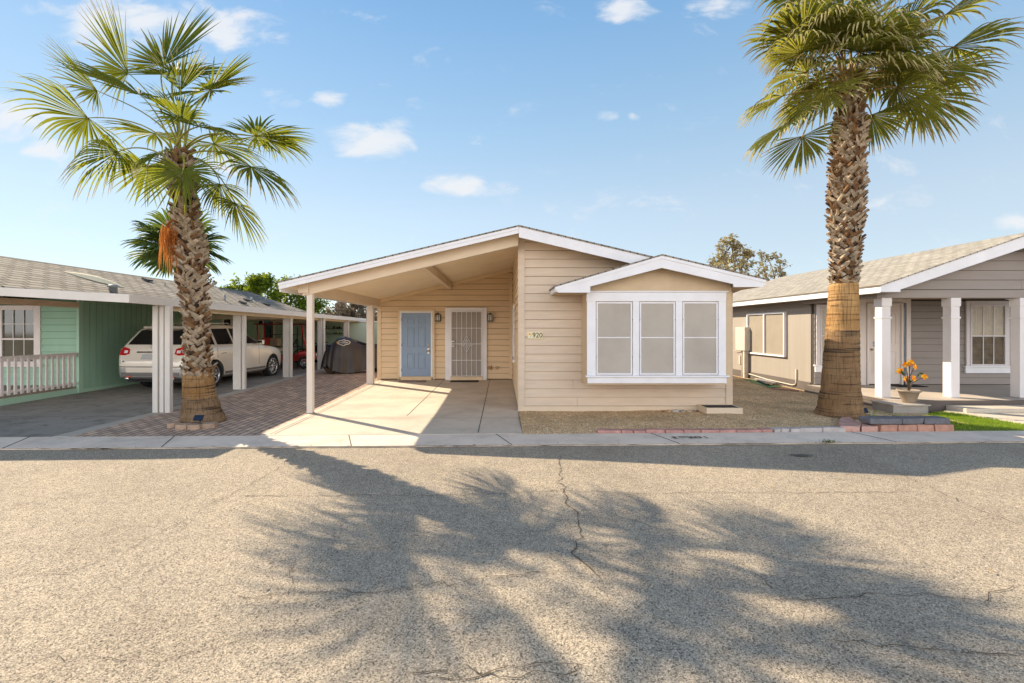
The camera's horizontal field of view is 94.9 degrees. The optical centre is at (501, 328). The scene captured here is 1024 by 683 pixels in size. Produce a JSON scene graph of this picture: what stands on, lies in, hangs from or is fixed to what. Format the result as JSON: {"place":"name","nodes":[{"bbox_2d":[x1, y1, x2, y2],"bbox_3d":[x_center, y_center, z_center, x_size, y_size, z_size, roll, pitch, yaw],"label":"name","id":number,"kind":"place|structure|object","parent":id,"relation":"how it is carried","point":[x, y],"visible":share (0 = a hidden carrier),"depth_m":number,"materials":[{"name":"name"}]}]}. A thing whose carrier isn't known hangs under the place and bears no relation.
{"place":"outdoors","nodes":[
{"label":"outdoors","id":0,"kind":"place"},
{"bbox_2d":[0,362,316,436],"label":"neighbour driveway","id":1,"kind":"structure","parent":0,"point":[53,416],"depth_m":10.13,"materials":[{"name":"concrete"}]},
{"bbox_2d":[119,323,280,386],"bbox_3d":[-8.978,0.755,14.761,2.400,1.839,5.170,0,0,4],"label":"parked suv","id":2,"kind":"object","parent":1,"relation":"on","point":[135,360],"visible":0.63,"depth_m":13.30,"materials":[{"name":"beige paint"}]},
{"bbox_2d":[265,327,302,364],"bbox_3d":[-9.478,0.785,20.415,1.430,1.629,0.530,0,0,0],"label":"storage rack","id":3,"kind":"object","parent":1,"relation":"on","point":[275,342],"visible":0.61,"depth_m":20.20,"materials":[{"name":"metal"}]},
{"bbox_2d":[275,321,376,353],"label":"garden shed","id":4,"kind":"structure","parent":1,"relation":"on","point":[334,331],"depth_m":22.68,"materials":[{"name":"green paint"}]},
{"bbox_2d":[349,323,366,342],"bbox_3d":[-6.900,0.670,22.680,0.900,1.860,0.039,0,0,0],"label":"door","id":5,"kind":"structure","parent":4,"relation":"in","point":[357,331],"depth_m":22.66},
{"bbox_2d":[52,370,322,436],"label":"concrete path","id":6,"kind":"structure","parent":0,"point":[81,431],"depth_m":9.12,"materials":[{"name":"grey concrete"}]},
{"bbox_2d":[70,370,378,436],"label":"paver path","id":7,"kind":"structure","parent":0,"point":[259,411],"depth_m":9.91,"materials":[{"name":"brick"}]},
{"bbox_2d":[0,0,316,422],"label":"palm tree","id":8,"kind":"object","parent":7,"relation":"on","point":[183,234],"visible":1,"depth_m":8.57,"materials":[{"name":"green plant"}]},
{"bbox_2d":[167,421,180,427],"bbox_3d":[-5.701,1.677,8.148,0.150,0.085,0.195,0,0,9],"label":"edging block","id":9,"kind":"object","parent":7,"relation":"on","point":[171,424],"depth_m":8.07,"materials":[{"name":"beige concrete"}]},
{"bbox_2d":[175,423,190,429],"bbox_3d":[-5.451,1.677,8.031,0.212,0.085,0.194,0,0,0],"label":"edging block","id":10,"kind":"object","parent":7,"relation":"on","point":[180,426],"depth_m":7.96,"materials":[{"name":"beige concrete"}]},
{"bbox_2d":[187,423,202,429],"bbox_3d":[-5.226,1.677,8.003,0.207,0.085,0.195,0,0,0],"label":"edging block","id":11,"kind":"object","parent":7,"relation":"on","point":[194,426],"depth_m":7.94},
{"bbox_2d":[193,415,203,422],"bbox_3d":[-5.241,1.627,8.130,0.160,0.247,0.082,0,0,0],"label":"solar light","id":12,"kind":"object","parent":7,"relation":"on","point":[199,418],"visible":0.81,"depth_m":8.11,"materials":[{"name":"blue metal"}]},
{"bbox_2d":[199,422,217,428],"bbox_3d":[-5.082,1.677,8.113,0.283,0.085,0.194,0,0,0],"label":"edging block","id":13,"kind":"object","parent":7,"relation":"on","point":[207,425],"depth_m":8.06,"materials":[{"name":"beige concrete"}]},
{"bbox_2d":[320,336,376,372],"bbox_3d":[-5.363,0.967,17.326,2.493,1.338,1.142,0,0,-18],"label":"covered motorcycle","id":14,"kind":"object","parent":7,"relation":"on","point":[344,354],"visible":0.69,"depth_m":16.86,"materials":[{"name":"black fabric"}]},
{"bbox_2d":[253,323,316,368],"bbox_3d":[-8.736,0.712,18.904,2.330,1.790,1.280,0,0,-15],"label":"golf cart","id":15,"kind":"object","parent":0,"point":[300,357],"visible":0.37,"depth_m":18.53,"materials":[{"name":"red paint"}]},
{"bbox_2d":[260,380,521,435],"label":"driveway","id":16,"kind":"structure","parent":0,"point":[397,407],"depth_m":9.55,"materials":[{"name":"concrete"}]},
{"bbox_2d":[399,380,426,381],"bbox_3d":[-2.761,1.646,14.590,0.828,0.014,0.420,0,0,0],"label":"doormat","id":17,"kind":"object","parent":16,"relation":"on","point":[413,381],"visible":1,"depth_m":14.46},
{"bbox_2d":[450,380,478,381],"bbox_3d":[-1.158,1.646,14.590,0.885,0.014,0.420,0,0,0],"label":"doormat","id":18,"kind":"object","parent":16,"relation":"on","point":[464,381],"visible":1,"depth_m":14.45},
{"bbox_2d":[0,443,1023,682],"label":"road","id":19,"kind":"structure","parent":0,"point":[644,608],"depth_m":3.48,"materials":[{"name":"grey asphalt"}]},
{"bbox_2d":[16,410,992,571],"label":"leaf litter","id":20,"kind":"object","parent":19,"relation":"on","point":[669,557],"visible":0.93,"depth_m":6.80,"materials":[{"name":"plant"}]},
{"bbox_2d":[3,447,1019,679],"bbox_3d":[0.658,1.741,4.618,8.384,0.012,4.590,0,0,0],"label":"road crack line","id":21,"kind":"object","parent":19,"relation":"on","point":[488,672],"visible":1,"depth_m":3.09,"materials":[{"name":"black asphalt"}]},
{"bbox_2d":[16,441,1023,448],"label":"road edge line","id":22,"kind":"object","parent":19,"relation":"on","point":[479,445],"visible":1,"depth_m":6.97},
{"bbox_2d":[790,454,809,455],"bbox_3d":[4.105,1.738,6.433,0.317,0.001,0.115,0,0,0],"label":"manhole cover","id":23,"kind":"object","parent":19,"relation":"on","point":[800,454],"visible":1,"depth_m":6.46,"materials":[{"name":"metal"}]},
{"bbox_2d":[0,0,1023,315],"label":"sky","id":24,"kind":"structure","parent":0,"point":[612,123],"materials":[{"name":"blue"}]},
{"bbox_2d":[277,225,766,413],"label":"house","id":25,"kind":"structure","parent":0,"point":[542,320],"depth_m":9.68,"materials":[{"name":"beige wood"}]},
{"bbox_2d":[398,309,434,379],"bbox_3d":[-2.723,0.529,14.906,1.178,2.251,0.116,0,0,0],"label":"door","id":26,"kind":"structure","parent":25,"relation":"in","point":[416,327],"depth_m":14.92,"materials":[{"name":"blue paint"}]},
{"bbox_2d":[445,308,486,379],"bbox_3d":[-1.138,0.501,14.893,1.321,2.297,0.143,0,0,0],"label":"security door","id":27,"kind":"structure","parent":25,"relation":"in","point":[465,332],"depth_m":14.91,"materials":[{"name":"white paint"}]},
{"bbox_2d":[512,304,514,362],"bbox_3d":[0.308,0.130,12.945,0.050,1.540,1.390,0,0,0],"label":"window","id":28,"kind":"structure","parent":25,"relation":"in","point":[513,309],"depth_m":12.30,"materials":[{"name":"white paint"}]},
{"bbox_2d":[581,268,730,384],"bbox_3d":[3.021,-0.132,9.342,2.833,2.443,0.676,0,0,0],"label":"bay window","id":29,"kind":"structure","parent":25,"relation":"in","point":[661,326],"depth_m":9.06,"materials":[{"name":"beige paint"}]},
{"bbox_2d":[514,375,966,433],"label":"gravel yard","id":30,"kind":"structure","parent":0,"point":[760,396],"depth_m":9.01,"materials":[{"name":"beige gravel"}]},
{"bbox_2d":[596,428,620,432],"bbox_3d":[1.765,1.713,7.777,0.384,0.073,0.163,0,0,0],"label":"edging brick","id":31,"kind":"object","parent":30,"relation":"on","point":[599,430],"visible":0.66,"depth_m":7.70,"materials":[{"name":"brick"}]},
{"bbox_2d":[620,429,632,432],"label":"edging brick","id":32,"kind":"object","parent":30,"relation":"on","point":[626,431],"visible":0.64,"depth_m":7.71,"materials":[{"name":"brick"}]},
{"bbox_2d":[632,428,644,432],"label":"edging brick","id":33,"kind":"object","parent":30,"relation":"on","point":[642,430],"visible":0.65,"depth_m":7.73,"materials":[{"name":"brick"}]},
{"bbox_2d":[644,428,664,432],"bbox_3d":[2.524,1.709,7.793,0.307,0.082,0.160,0,0,0],"label":"edging brick","id":34,"kind":"object","parent":30,"relation":"on","point":[654,430],"visible":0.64,"depth_m":7.72,"materials":[{"name":"brick"}]},
{"bbox_2d":[664,428,682,432],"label":"edging brick","id":35,"kind":"object","parent":30,"relation":"on","point":[673,430],"visible":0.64,"depth_m":7.72,"materials":[{"name":"brick"}]},
{"bbox_2d":[681,428,700,432],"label":"edging brick","id":36,"kind":"object","parent":30,"relation":"on","point":[688,430],"visible":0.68,"depth_m":7.74,"materials":[{"name":"brick"}]},
{"bbox_2d":[698,428,718,432],"bbox_3d":[3.438,1.716,7.823,0.288,0.069,0.167,0,0,0],"label":"edging brick","id":37,"kind":"object","parent":30,"relation":"on","point":[708,430],"visible":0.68,"depth_m":7.75,"materials":[{"name":"brick"}]},
{"bbox_2d":[697,404,742,413],"bbox_3d":[4.375,1.653,9.440,0.710,0.175,0.440,0,0,0],"label":"planter box","id":38,"kind":"object","parent":30,"relation":"on","point":[718,408],"visible":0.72,"depth_m":9.22,"materials":[{"name":"beige paint"}]},
{"bbox_2d":[716,428,736,432],"bbox_3d":[3.733,1.714,7.824,0.286,0.072,0.153,0,0,0],"label":"edging brick","id":39,"kind":"object","parent":30,"relation":"on","point":[726,430],"visible":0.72,"depth_m":7.75,"materials":[{"name":"brick"}]},
{"bbox_2d":[733,428,761,432],"bbox_3d":[4.092,1.716,7.833,0.406,0.069,0.150,0,0,0],"label":"edging brick","id":40,"kind":"object","parent":30,"relation":"on","point":[741,430],"visible":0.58,"depth_m":7.76,"materials":[{"name":"brick"}]},
{"bbox_2d":[744,379,781,387],"bbox_3d":[7.987,1.685,14.425,0.486,0.028,2.412,0,0,10],"label":"green tarp","id":41,"kind":"object","parent":30,"relation":"on","point":[760,383],"visible":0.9,"depth_m":14.18,"materials":[{"name":"green plastic"}]},
{"bbox_2d":[754,378,777,383],"bbox_3d":[8.213,1.643,14.586,0.400,0.037,1.848,0,0,17],"label":"grey mat","id":42,"kind":"object","parent":41,"relation":"on","point":[764,381],"visible":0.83,"depth_m":14.42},
{"bbox_2d":[757,427,772,431],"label":"edging brick","id":43,"kind":"object","parent":30,"relation":"on","point":[766,429],"visible":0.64,"depth_m":7.78,"materials":[{"name":"brick"}]},
{"bbox_2d":[770,427,780,431],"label":"edging brick","id":44,"kind":"object","parent":30,"relation":"on","point":[775,429],"visible":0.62,"depth_m":7.79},
{"bbox_2d":[776,427,789,431],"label":"edging brick","id":45,"kind":"object","parent":30,"relation":"on","point":[784,429],"visible":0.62,"depth_m":7.79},
{"bbox_2d":[770,388,798,391],"bbox_3d":[7.737,1.690,12.859,0.090,0.050,0.676,0,0,-43],"label":"edging board","id":46,"kind":"object","parent":30,"relation":"on","point":[784,389],"visible":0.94,"depth_m":12.81,"materials":[{"name":"brown wood"}]},
{"bbox_2d":[786,427,799,431],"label":"edging brick","id":47,"kind":"object","parent":30,"relation":"on","point":[793,429],"visible":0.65,"depth_m":7.78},
{"bbox_2d":[796,426,822,431],"bbox_3d":[5.136,1.702,7.861,0.370,0.097,0.141,0,0,0],"label":"edging brick","id":48,"kind":"object","parent":30,"relation":"on","point":[811,429],"visible":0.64,"depth_m":7.79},
{"bbox_2d":[818,426,844,431],"bbox_3d":[5.519,1.698,7.865,0.370,0.104,0.145,0,0,0],"label":"edging brick","id":49,"kind":"object","parent":30,"relation":"on","point":[833,429],"visible":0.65,"depth_m":7.80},
{"bbox_2d":[838,417,861,431],"bbox_3d":[6.099,1.688,8.235,0.336,0.105,1.121,0,0,33],"label":"flagstone","id":50,"kind":"object","parent":30,"relation":"on","point":[849,424],"visible":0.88,"depth_m":7.97,"materials":[{"name":"pink stone"}]},
{"bbox_2d":[861,422,878,431],"bbox_3d":[6.321,1.688,8.040,0.276,0.105,0.767,0,0,37],"label":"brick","id":51,"kind":"object","parent":30,"relation":"on","point":[866,427],"visible":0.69,"depth_m":7.82,"materials":[{"name":"pink brick"}]},
{"bbox_2d":[736,0,1023,419],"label":"palm tree","id":52,"kind":"object","parent":30,"relation":"on","point":[824,27],"visible":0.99,"depth_m":8.95,"materials":[{"name":"green plant"}]},
{"bbox_2d":[875,424,897,431],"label":"wall block","id":53,"kind":"structure","parent":30,"relation":"on","point":[887,427],"depth_m":7.84,"materials":[{"name":"brick"}]},
{"bbox_2d":[859,416,901,423],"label":"wall block","id":54,"kind":"structure","parent":53,"relation":"on","point":[879,419],"depth_m":7.85,"materials":[{"name":"grey concrete"}]},
{"bbox_2d":[866,410,918,415],"bbox_3d":[7.377,1.690,9.027,0.865,0.052,0.822,0,0,-38],"label":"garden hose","id":55,"kind":"object","parent":30,"relation":"on","point":[884,413],"visible":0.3,"depth_m":9.12,"materials":[{"name":"rubber"}]},
{"bbox_2d":[871,400,930,413],"bbox_3d":[8.140,1.635,9.607,0.760,0.230,0.575,0,0,0],"label":"porch box","id":56,"kind":"object","parent":30,"relation":"on","point":[895,406],"visible":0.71,"depth_m":9.36,"materials":[{"name":"beige paint"}]},
{"bbox_2d":[896,359,927,402],"bbox_3d":[8.370,1.079,9.639,0.496,0.882,0.408,0,0,-25],"label":"flower pot","id":57,"kind":"object","parent":56,"relation":"on","point":[908,395],"visible":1,"depth_m":9.59,"materials":[{"name":"beige ceramic"}]},
{"bbox_2d":[896,424,916,431],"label":"wall block","id":58,"kind":"structure","parent":30,"relation":"on","point":[906,427],"depth_m":7.84,"materials":[{"name":"brick"}]},
{"bbox_2d":[892,416,923,423],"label":"wall block","id":59,"kind":"structure","parent":58,"relation":"on","point":[910,420],"depth_m":7.86,"materials":[{"name":"grey concrete"}]},
{"bbox_2d":[915,424,933,430],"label":"wall block","id":60,"kind":"structure","parent":30,"relation":"on","point":[925,427],"depth_m":7.83,"materials":[{"name":"brick"}]},
{"bbox_2d":[931,424,953,430],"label":"wall block","id":61,"kind":"structure","parent":30,"relation":"on","point":[943,427],"depth_m":7.83,"materials":[{"name":"brick"}]},
{"bbox_2d":[913,416,949,423],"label":"wall block","id":62,"kind":"structure","parent":61,"relation":"on","point":[935,420],"depth_m":7.86,"materials":[{"name":"grey concrete"}]},
{"bbox_2d":[919,410,1023,430],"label":"lawn","id":63,"kind":"structure","parent":0,"point":[965,429],"depth_m":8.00,"materials":[{"name":"plant"}]},
{"bbox_2d":[945,410,1023,423],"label":"walkway","id":64,"kind":"structure","parent":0,"point":[1015,417],"depth_m":9.15,"materials":[{"name":"concrete"}]},
{"label":"ground","id":65,"kind":"structure","parent":0,"visible":0},
{"bbox_2d":[120,208,234,278],"bbox_3d":[-18.018,-2.392,25.897,5.384,8.433,5.320,0,0,0],"label":"palm tree","id":66,"kind":"object","parent":65,"relation":"on","point":[151,240],"visible":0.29,"depth_m":24.89,"materials":[{"name":"plant"}]},
{"bbox_2d":[0,256,365,412],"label":"house","id":67,"kind":"structure","parent":65,"relation":"on","point":[66,330],"depth_m":12.43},
{"bbox_2d":[0,305,41,366],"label":"window","id":68,"kind":"structure","parent":67,"relation":"in","point":[20,325],"depth_m":12.44,"materials":[{"name":"white paint"}]},
{"bbox_2d":[222,319,231,325],"bbox_3d":[-10.966,-0.250,18.755,0.031,0.500,0.670,0,0,0],"label":"window","id":69,"kind":"structure","parent":67,"relation":"in","point":[229,321],"depth_m":18.78,"materials":[{"name":"black glass"}]},
{"bbox_2d":[262,321,274,337],"bbox_3d":[-10.960,0.565,22.050,0.041,2.210,1.200,0,0,0],"label":"door","id":70,"kind":"structure","parent":67,"relation":"in","point":[267,327],"depth_m":22.06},
{"bbox_2d":[207,277,217,286],"bbox_3d":[-18.449,-0.716,30.098,1.113,5.178,1.254,0,0,0],"label":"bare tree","id":71,"kind":"object","parent":65,"relation":"on","point":[213,281],"visible":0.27,"depth_m":29.87,"materials":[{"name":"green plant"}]},
{"bbox_2d":[220,272,332,314],"bbox_3d":[-16.540,-1.183,34.028,8.901,6.131,5.818,0,0,0],"label":"broadleaf tree","id":72,"kind":"object","parent":65,"relation":"on","point":[259,284],"visible":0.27,"depth_m":32.90,"materials":[{"name":"green plant"}]},
{"bbox_2d":[322,301,376,320],"bbox_3d":[-9.648,-0.069,30.832,5.145,3.902,3.930,0,0,0],"label":"dry tree","id":73,"kind":"object","parent":65,"relation":"on","point":[341,309],"visible":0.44,"depth_m":29.80,"materials":[{"name":"brown plant"}]},
{"bbox_2d":[0,431,1023,449],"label":"concrete gutter","id":74,"kind":"object","parent":65,"relation":"on","point":[155,442],"visible":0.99,"depth_m":7.28,"materials":[{"name":"grey concrete"}]},
{"bbox_2d":[671,436,707,437],"bbox_3d":[2.960,1.719,7.401,0.540,0.005,0.150,0,0,-2],"label":"kerb number","id":75,"kind":"object","parent":74,"relation":"on","point":[687,436],"visible":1,"depth_m":7.46,"materials":[{"name":"grey paint"}]},
{"bbox_2d":[707,232,757,292],"bbox_3d":[17.747,-2.754,36.044,4.717,9.249,4.467,0,0,0],"label":"olive tree","id":76,"kind":"object","parent":65,"relation":"on","point":[725,260],"visible":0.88,"depth_m":36.41,"materials":[{"name":"green plant"}]},
{"bbox_2d":[753,250,790,281],"bbox_3d":[22.075,-2.379,38.794,3.188,8.518,3.549,0,0,0],"label":"olive tree","id":77,"kind":"object","parent":65,"relation":"on","point":[760,254],"visible":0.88,"depth_m":38.91,"materials":[{"name":"green plant"}]},
{"bbox_2d":[733,233,1023,412],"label":"house","id":78,"kind":"structure","parent":65,"relation":"on","point":[949,320],"depth_m":12.62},
{"bbox_2d":[746,312,786,356],"bbox_3d":[8.390,0.185,14.972,0.080,1.350,2.135,0,0,0],"label":"window","id":79,"kind":"structure","parent":78,"relation":"in","point":[768,331],"depth_m":14.80,"materials":[{"name":"beige fabric"}]},
{"bbox_2d":[813,305,826,371],"bbox_3d":[8.873,0.273,12.635,0.943,1.816,0.089,0,0,0],"label":"window","id":80,"kind":"structure","parent":78,"relation":"in","point":[821,310],"depth_m":12.64,"materials":[{"name":"white paint"}]},
{"bbox_2d":[859,299,910,384],"bbox_3d":[10.232,0.370,12.619,1.501,2.313,0.120,0,0,0],"label":"door","id":81,"kind":"structure","parent":78,"relation":"in","point":[900,308],"depth_m":12.62,"materials":[{"name":"white wood"}]},
{"bbox_2d":[891,384,927,386],"bbox_3d":[10.680,1.517,12.375,0.722,0.014,0.450,0,0,0],"label":"doormat","id":82,"kind":"object","parent":78,"relation":"on","point":[901,385],"visible":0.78,"depth_m":12.37,"materials":[{"name":"fabric"}]},
{"bbox_2d":[963,301,1009,372],"bbox_3d":[13.076,0.237,12.635,1.282,1.946,0.089,0,0,0],"label":"window","id":83,"kind":"structure","parent":78,"relation":"in","point":[986,322],"depth_m":12.66,"materials":[{"name":"white paint"}]}
]}

